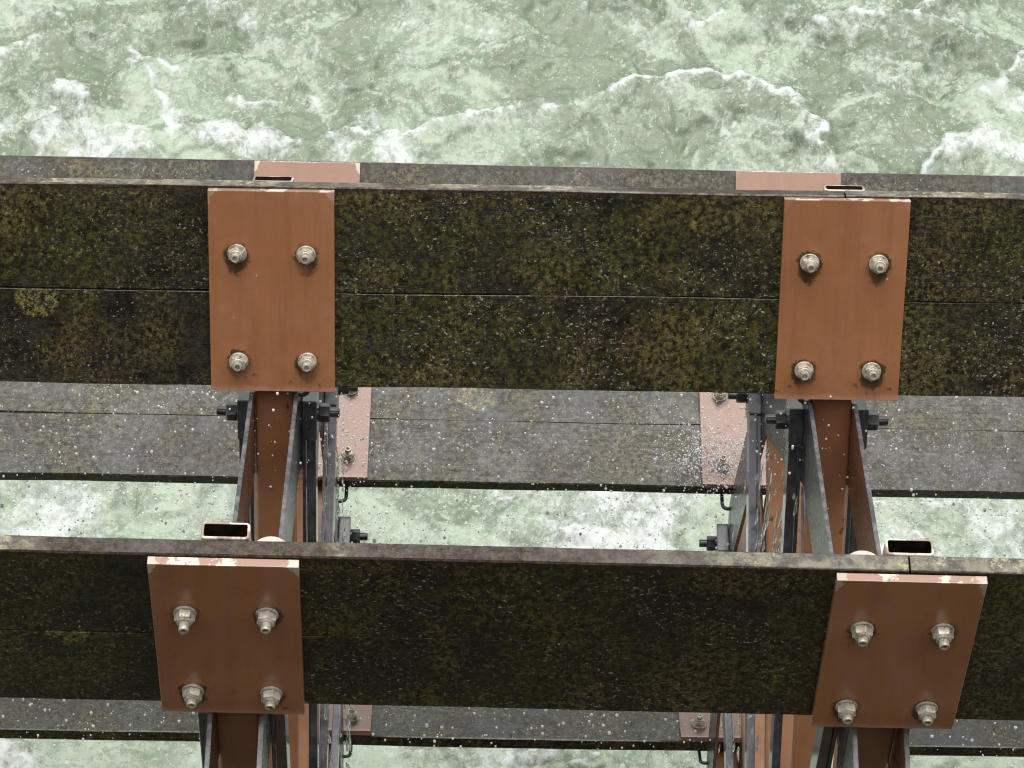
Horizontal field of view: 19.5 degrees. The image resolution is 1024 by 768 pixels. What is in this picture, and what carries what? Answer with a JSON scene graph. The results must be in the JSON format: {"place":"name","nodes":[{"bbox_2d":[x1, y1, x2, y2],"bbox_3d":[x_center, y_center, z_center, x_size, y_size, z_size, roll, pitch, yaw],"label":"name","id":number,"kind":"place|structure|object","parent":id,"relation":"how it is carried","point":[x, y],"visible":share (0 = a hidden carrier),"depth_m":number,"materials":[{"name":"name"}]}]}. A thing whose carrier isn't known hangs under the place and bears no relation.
{"place":"outdoors","nodes":[
{"label":"outdoors","id":0,"kind":"place"},
{"bbox_2d":[0,0,1023,767],"bbox_3d":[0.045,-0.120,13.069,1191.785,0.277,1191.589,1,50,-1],"label":"water","id":1,"kind":"structure","parent":0,"point":[880,86],"depth_m":14.02,"materials":[{"name":"liquid"}]},
{"bbox_2d":[0,155,1023,767],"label":"water wheel","id":2,"kind":"object","parent":1,"relation":"on","point":[262,629],"visible":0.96,"depth_m":7.15,"materials":[{"name":"brown paint"}]},
{"bbox_2d":[0,382,1023,767],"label":"spray","id":3,"kind":"object","parent":2,"relation":"attached to","point":[702,446],"visible":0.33,"depth_m":9.52,"materials":[{"name":"white liquid"}]},
{"bbox_2d":[310,441,796,767],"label":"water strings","id":4,"kind":"object","parent":2,"relation":"attached to","point":[764,529],"visible":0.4,"depth_m":7.72,"materials":[{"name":"white"}]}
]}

